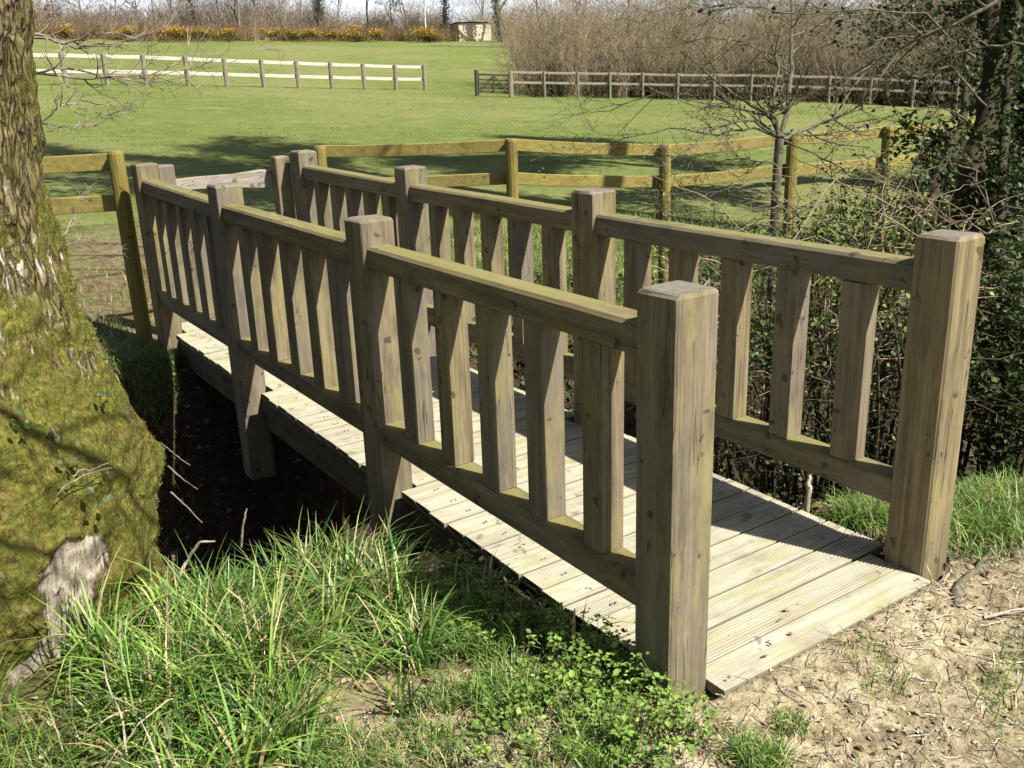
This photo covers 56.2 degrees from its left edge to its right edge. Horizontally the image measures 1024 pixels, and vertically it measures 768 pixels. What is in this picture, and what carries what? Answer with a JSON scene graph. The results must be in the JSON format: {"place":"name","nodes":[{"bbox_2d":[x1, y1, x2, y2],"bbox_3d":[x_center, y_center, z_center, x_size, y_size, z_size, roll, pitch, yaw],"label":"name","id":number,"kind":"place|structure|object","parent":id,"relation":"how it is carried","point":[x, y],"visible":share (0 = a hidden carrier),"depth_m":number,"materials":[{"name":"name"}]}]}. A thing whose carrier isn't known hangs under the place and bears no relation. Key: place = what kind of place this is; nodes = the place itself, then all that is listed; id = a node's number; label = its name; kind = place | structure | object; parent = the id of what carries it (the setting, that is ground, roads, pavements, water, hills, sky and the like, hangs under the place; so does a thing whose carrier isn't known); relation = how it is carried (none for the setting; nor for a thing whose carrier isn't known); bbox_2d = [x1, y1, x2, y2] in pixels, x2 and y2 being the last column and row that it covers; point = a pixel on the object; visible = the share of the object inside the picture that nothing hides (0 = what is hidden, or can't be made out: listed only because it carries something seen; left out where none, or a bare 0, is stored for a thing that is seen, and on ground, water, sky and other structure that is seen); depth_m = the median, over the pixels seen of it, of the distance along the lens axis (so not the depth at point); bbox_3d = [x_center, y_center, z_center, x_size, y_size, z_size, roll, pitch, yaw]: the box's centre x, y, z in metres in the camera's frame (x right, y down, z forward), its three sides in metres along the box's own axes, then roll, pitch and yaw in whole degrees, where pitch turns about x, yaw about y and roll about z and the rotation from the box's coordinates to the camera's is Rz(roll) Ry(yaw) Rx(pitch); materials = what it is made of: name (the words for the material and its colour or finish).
{"place":"outdoors","nodes":[
{"label":"outdoors","id":0,"kind":"place"},
{"bbox_2d":[32,0,900,44],"label":"sky","id":1,"kind":"structure","parent":0,"point":[463,2],"materials":[{"name":"white"}]},
{"bbox_2d":[0,37,1023,767],"bbox_3d":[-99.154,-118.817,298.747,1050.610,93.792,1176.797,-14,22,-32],"label":"ground","id":2,"kind":"structure","parent":0,"point":[446,59],"depth_m":9.21,"materials":[{"name":"green plant"}]},
{"bbox_2d":[54,22,74,39],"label":"gorse bush","id":3,"kind":"object","parent":2,"relation":"on","point":[65,32],"visible":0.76,"depth_m":91.97,"materials":[{"name":"yellow plant"}]},
{"bbox_2d":[61,0,96,21],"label":"bare tree","id":4,"kind":"object","parent":2,"relation":"on","point":[79,5],"visible":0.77,"depth_m":113.17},
{"bbox_2d":[42,150,152,345],"bbox_3d":[-4.777,-0.784,6.855,4.236,1.589,0.150,-2,18,-1],"label":"wooden fence","id":5,"kind":"object","parent":2,"relation":"on","point":[118,200],"visible":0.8,"depth_m":6.76,"materials":[{"name":"brown wood"}]},
{"bbox_2d":[96,0,134,21],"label":"bare tree","id":6,"kind":"object","parent":2,"relation":"on","point":[132,2],"visible":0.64,"depth_m":116.60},
{"bbox_2d":[103,26,144,41],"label":"gorse bush","id":7,"kind":"object","parent":2,"relation":"on","point":[128,32],"visible":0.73,"depth_m":95.09,"materials":[{"name":"yellow plant"}]},
{"bbox_2d":[117,0,139,20],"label":"bare tree","id":8,"kind":"object","parent":2,"relation":"on","point":[129,7],"visible":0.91,"depth_m":112.92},
{"bbox_2d":[0,0,296,690],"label":"mossy tree","id":9,"kind":"object","parent":2,"relation":"on","point":[82,456],"visible":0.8,"depth_m":2.96,"materials":[{"name":"green plant"}]},
{"bbox_2d":[151,0,156,23],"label":"bare tree","id":10,"kind":"object","parent":2,"relation":"on","point":[153,11],"visible":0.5,"depth_m":112.61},
{"bbox_2d":[151,25,196,40],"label":"gorse bush","id":11,"kind":"object","parent":2,"relation":"on","point":[171,33],"visible":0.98,"depth_m":97.19,"materials":[{"name":"yellow plant"}]},
{"bbox_2d":[159,441,189,465],"bbox_3d":[-1.463,0.301,4.137,0.027,0.174,0.157,5,20,21],"label":"stick","id":12,"kind":"object","parent":2,"relation":"on","point":[161,443],"visible":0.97,"depth_m":4.14,"materials":[{"name":"brown wood"}]},
{"bbox_2d":[167,465,197,489],"bbox_3d":[-1.402,0.406,4.105,0.040,0.156,0.122,15,25,41],"label":"stick","id":13,"kind":"object","parent":2,"relation":"on","point":[168,466],"visible":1,"depth_m":4.07,"materials":[{"name":"brown wood"}]},
{"bbox_2d":[170,491,202,522],"bbox_3d":[-1.347,0.508,3.964,0.108,0.164,0.018,-9,20,-21],"label":"stick","id":14,"kind":"object","parent":2,"relation":"on","point":[175,496],"visible":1,"depth_m":3.97,"materials":[{"name":"brown wood"}]},
{"bbox_2d":[186,0,200,25],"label":"bare tree","id":15,"kind":"object","parent":2,"relation":"on","point":[191,6],"visible":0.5,"depth_m":112.18,"materials":[{"name":"brown plant"}]},
{"bbox_2d":[181,26,216,39],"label":"gorse bush","id":16,"kind":"object","parent":2,"relation":"on","point":[206,35],"visible":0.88,"depth_m":98.65,"materials":[{"name":"yellow plant"}]},
{"bbox_2d":[209,27,240,41],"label":"gorse bush","id":17,"kind":"object","parent":2,"relation":"on","point":[227,33],"visible":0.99,"depth_m":99.73,"materials":[{"name":"yellow plant"}]},
{"bbox_2d":[157,155,295,322],"bbox_3d":[-2.084,-0.965,7.232,1.000,1.440,0.194,-14,22,-32],"label":"barrier","id":18,"kind":"object","parent":2,"relation":"on","point":[277,176],"visible":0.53,"depth_m":7.18,"materials":[{"name":"grey wood"}]},
{"bbox_2d":[33,52,426,89],"bbox_3d":[-11.706,-13.643,42.467,19.046,2.350,1.062,-18,24,-39],"label":"field fence","id":19,"kind":"object","parent":2,"relation":"on","point":[262,75],"visible":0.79,"depth_m":42.66,"materials":[{"name":"white wood"}]},
{"bbox_2d":[221,0,246,27],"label":"bare tree","id":20,"kind":"object","parent":2,"relation":"on","point":[238,2],"visible":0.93,"depth_m":112.20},
{"bbox_2d":[240,508,247,547],"bbox_3d":[-1.023,0.550,3.643,0.076,0.184,0.015,12,23,36],"label":"stick","id":21,"kind":"object","parent":2,"relation":"on","point":[242,533],"visible":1,"depth_m":3.64,"materials":[{"name":"brown wood"}]},
{"bbox_2d":[35,14,461,41],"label":"hedgerow","id":22,"kind":"object","parent":2,"relation":"on","point":[245,34],"visible":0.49,"depth_m":104.43,"materials":[{"name":"brown plant"}]},
{"bbox_2d":[259,25,280,40],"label":"gorse bush","id":23,"kind":"object","parent":2,"relation":"on","point":[274,32],"visible":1,"depth_m":101.83,"materials":[{"name":"yellow plant"}]},
{"bbox_2d":[33,0,517,40],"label":"scrub","id":24,"kind":"object","parent":2,"relation":"on","point":[275,14],"visible":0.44,"depth_m":115.69,"materials":[{"name":"brown plant"}]},
{"bbox_2d":[284,26,299,40],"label":"gorse bush","id":25,"kind":"object","parent":2,"relation":"on","point":[293,33],"visible":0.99,"depth_m":102.68,"materials":[{"name":"yellow plant"}]},
{"bbox_2d":[292,27,323,40],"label":"gorse bush","id":26,"kind":"object","parent":2,"relation":"on","point":[312,34],"visible":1,"depth_m":103.25,"materials":[{"name":"yellow plant"}]},
{"bbox_2d":[309,0,326,29],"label":"bare tree","id":27,"kind":"object","parent":2,"relation":"on","point":[317,9],"visible":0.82,"depth_m":113.40,"materials":[{"name":"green plant"}]},
{"bbox_2d":[320,28,342,41],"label":"gorse bush","id":28,"kind":"object","parent":2,"relation":"on","point":[332,32],"visible":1,"depth_m":104.46,"materials":[{"name":"yellow plant"}]},
{"bbox_2d":[332,0,341,20],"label":"bare tree","id":29,"kind":"object","parent":2,"relation":"on","point":[338,7],"visible":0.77,"depth_m":125.54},
{"bbox_2d":[333,22,369,41],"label":"gorse bush","id":30,"kind":"object","parent":2,"relation":"on","point":[356,37],"visible":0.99,"depth_m":105.16,"materials":[{"name":"yellow plant"}]},
{"bbox_2d":[366,0,368,27],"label":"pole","id":31,"kind":"object","parent":2,"relation":"on","point":[367,11],"visible":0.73,"depth_m":116.31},
{"bbox_2d":[364,27,389,41],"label":"gorse bush","id":32,"kind":"object","parent":2,"relation":"on","point":[375,34],"visible":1,"depth_m":105.78,"materials":[{"name":"yellow plant"}]},
{"bbox_2d":[38,539,723,767],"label":"weeds","id":33,"kind":"object","parent":2,"relation":"on","point":[621,661],"visible":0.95,"depth_m":2.67,"materials":[{"name":"green plant"}]},
{"bbox_2d":[374,0,399,28],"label":"bare tree","id":34,"kind":"object","parent":2,"relation":"on","point":[394,4],"visible":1,"depth_m":113.41,"materials":[{"name":"grey plant"}]},
{"bbox_2d":[388,0,410,36],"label":"bare tree","id":35,"kind":"object","parent":2,"relation":"on","point":[400,3],"visible":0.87,"depth_m":114.79,"materials":[{"name":"brown plant"}]},
{"bbox_2d":[401,25,448,41],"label":"gorse bush","id":36,"kind":"object","parent":2,"relation":"on","point":[416,32],"visible":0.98,"depth_m":107.37,"materials":[{"name":"yellow plant"}]},
{"bbox_2d":[423,0,426,39],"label":"pole","id":37,"kind":"object","parent":2,"relation":"on","point":[424,1],"visible":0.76,"depth_m":111.66,"materials":[{"name":"wood"}]},
{"bbox_2d":[419,27,440,40],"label":"gorse bush","id":38,"kind":"object","parent":2,"relation":"on","point":[433,36],"visible":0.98,"depth_m":107.64,"materials":[{"name":"yellow plant"}]},
{"bbox_2d":[439,0,450,30],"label":"bare tree","id":39,"kind":"object","parent":2,"relation":"on","point":[444,4],"visible":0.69,"depth_m":115.57,"materials":[{"name":"green plant"}]},
{"bbox_2d":[449,21,490,40],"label":"shed","id":40,"kind":"structure","parent":2,"relation":"on","point":[467,32],"depth_m":113.26,"materials":[{"name":"beige paint"}]},
{"bbox_2d":[474,0,483,18],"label":"bare tree","id":41,"kind":"object","parent":2,"relation":"on","point":[482,5],"visible":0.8,"depth_m":130.11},
{"bbox_2d":[474,70,512,97],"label":"field gate","id":42,"kind":"structure","parent":2,"relation":"on","point":[478,88],"depth_m":43.93,"materials":[{"name":"grey wood"}]},
{"bbox_2d":[490,0,506,41],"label":"bare tree","id":43,"kind":"object","parent":2,"relation":"on","point":[498,26],"visible":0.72,"depth_m":110.38,"materials":[{"name":"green plant"}]},
{"bbox_2d":[35,59,972,297],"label":"field grass","id":44,"kind":"structure","parent":2,"relation":"on","point":[422,137],"depth_m":23.45,"materials":[{"name":"green plant"}]},
{"bbox_2d":[0,205,1023,767],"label":"grass","id":45,"kind":"structure","parent":2,"relation":"on","point":[232,673],"depth_m":2.81,"materials":[{"name":"green plant"}]},
{"bbox_2d":[85,661,144,754],"bbox_3d":[-1.007,0.850,2.452,0.148,0.283,0.096,-6,19,-13],"label":"stick","id":46,"kind":"object","parent":45,"relation":"on","point":[119,712],"visible":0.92,"depth_m":2.48,"materials":[{"name":"brown wood"}]},
{"bbox_2d":[169,540,214,595],"bbox_3d":[-1.099,0.626,3.291,0.176,0.188,0.052,-7,19,-16],"label":"stick","id":47,"kind":"object","parent":45,"relation":"on","point":[194,549],"visible":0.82,"depth_m":3.28,"materials":[{"name":"brown wood"}]},
{"bbox_2d":[4,288,1023,767],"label":"leaf litter","id":48,"kind":"object","parent":2,"relation":"on","point":[506,578],"visible":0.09,"depth_m":2.97,"materials":[{"name":"plant"}]},
{"bbox_2d":[130,149,984,702],"bbox_3d":[-0.557,-0.183,5.064,1.300,1.732,5.518,-14,22,-32],"label":"footbridge","id":49,"kind":"object","parent":2,"relation":"on","point":[334,327],"visible":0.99,"depth_m":3.53,"materials":[{"name":"brown wood"}]},
{"bbox_2d":[313,121,997,298],"bbox_3d":[1.765,-1.391,8.924,6.920,1.957,0.728,-6,19,-12],"label":"wooden fence","id":50,"kind":"object","parent":2,"relation":"on","point":[512,178],"visible":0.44,"depth_m":8.32,"materials":[{"name":"brown wood"}]},
{"bbox_2d":[293,479,1023,767],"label":"twig litter","id":51,"kind":"object","parent":2,"relation":"on","point":[859,694],"visible":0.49,"depth_m":2.71,"materials":[{"name":"brown wood"}]},
{"bbox_2d":[346,530,1017,767],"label":"clods","id":52,"kind":"object","parent":2,"relation":"on","point":[890,653],"visible":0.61,"depth_m":2.81,"materials":[{"name":"soil"}]},
{"bbox_2d":[617,170,806,478],"bbox_3d":[1.349,-0.123,6.638,1.312,2.666,1.754,14,24,39],"label":"bramble bush","id":53,"kind":"object","parent":2,"relation":"on","point":[753,350],"visible":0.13,"depth_m":6.52,"materials":[{"name":"green plant"}]},
{"bbox_2d":[469,251,984,500],"bbox_3d":[2.033,0.167,7.731,4.935,1.951,5.936,-14,22,-32],"label":"ground ivy","id":54,"kind":"object","parent":2,"relation":"on","point":[474,352],"visible":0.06,"depth_m":8.58,"materials":[{"name":"green plant"}]},
{"bbox_2d":[473,0,982,108],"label":"thicket","id":55,"kind":"object","parent":2,"relation":"on","point":[568,43],"visible":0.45,"depth_m":46.78,"materials":[{"name":"brown plant"}]},
{"bbox_2d":[498,0,978,494],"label":"hawthorn tree","id":56,"kind":"object","parent":2,"relation":"on","point":[780,140],"visible":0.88,"depth_m":6.02,"materials":[{"name":"brown plant"}]},
{"bbox_2d":[512,71,980,108],"bbox_3d":[10.505,-13.130,43.105,21.286,2.551,1.402,2,19,11],"label":"field fence","id":57,"kind":"object","parent":2,"relation":"on","point":[642,83],"visible":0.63,"depth_m":43.87,"materials":[{"name":"grey wood"}]},
{"bbox_2d":[516,52,977,107],"bbox_3d":[12.649,-14.414,45.571,25.257,3.500,7.372,3,19,14],"label":"scrub","id":58,"kind":"object","parent":2,"relation":"on","point":[882,99],"visible":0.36,"depth_m":44.81,"materials":[{"name":"brown plant"}]},
{"bbox_2d":[804,475,811,512],"bbox_3d":[1.192,0.483,3.869,0.044,0.242,0.030,-14,22,-32],"label":"stick","id":59,"kind":"object","parent":2,"relation":"on","point":[808,499],"visible":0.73,"depth_m":3.85,"materials":[{"name":"brown wood"}]},
{"bbox_2d":[713,207,906,507],"bbox_3d":[1.451,0.093,5.038,1.332,2.047,1.203,-8,19,-18],"label":"ivy shrub","id":60,"kind":"object","parent":2,"relation":"on","point":[770,463],"visible":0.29,"depth_m":4.93,"materials":[{"name":"green plant"}]},
{"bbox_2d":[616,137,1023,420],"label":"undergrowth","id":61,"kind":"object","parent":2,"relation":"on","point":[882,239],"visible":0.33,"depth_m":4.76,"materials":[{"name":"brown plant"}]},
{"bbox_2d":[714,141,974,507],"bbox_3d":[2.009,-0.042,5.884,1.645,2.733,1.291,-14,22,-32],"label":"ivy shrub","id":62,"kind":"object","parent":2,"relation":"on","point":[823,491],"visible":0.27,"depth_m":5.64,"materials":[{"name":"green plant"}]},
{"bbox_2d":[688,0,1023,478],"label":"ivy tree","id":63,"kind":"object","parent":2,"relation":"on","point":[1002,81],"visible":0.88,"depth_m":5.47,"materials":[{"name":"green plant"}]},
{"bbox_2d":[718,160,1023,505],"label":"bramble bush","id":64,"kind":"object","parent":2,"relation":"on","point":[890,319],"visible":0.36,"depth_m":4.73,"materials":[{"name":"green plant"}]},
{"bbox_2d":[783,121,992,494],"bbox_3d":[2.723,-0.416,7.326,1.695,3.096,1.595,-2,18,-1],"label":"bramble bush","id":65,"kind":"object","parent":2,"relation":"on","point":[866,203],"visible":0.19,"depth_m":7.13,"materials":[{"name":"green plant"}]},
{"bbox_2d":[826,80,994,464],"bbox_3d":[2.774,-0.449,6.636,1.328,3.157,1.347,-2,18,-1],"label":"holly shrub","id":66,"kind":"object","parent":2,"relation":"on","point":[904,124],"visible":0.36,"depth_m":6.19,"materials":[{"name":"green plant"}]},
{"bbox_2d":[872,181,1023,483],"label":"holly shrub","id":67,"kind":"object","parent":2,"relation":"on","point":[1017,290],"visible":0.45,"depth_m":4.84,"materials":[{"name":"green plant"}]},
{"bbox_2d":[951,540,998,606],"bbox_3d":[1.659,0.629,3.394,0.059,0.055,0.715,12,23,37],"label":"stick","id":68,"kind":"object","parent":2,"relation":"on","point":[957,588],"visible":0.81,"depth_m":3.24,"materials":[{"name":"beige wood"}]},
{"bbox_2d":[962,291,1023,480],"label":"holly shrub","id":69,"kind":"object","parent":2,"relation":"on","point":[1002,435],"visible":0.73,"depth_m":4.65,"materials":[{"name":"green plant"}]},
{"bbox_2d":[974,4,1023,265],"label":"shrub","id":70,"kind":"object","parent":2,"relation":"on","point":[977,204],"depth_m":10.54,"materials":[{"name":"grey plant"}]},
{"bbox_2d":[982,580,1023,618],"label":"stick","id":71,"kind":"object","parent":2,"relation":"on","point":[1018,610],"visible":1,"depth_m":3.06,"materials":[{"name":"brown wood"}]}
]}

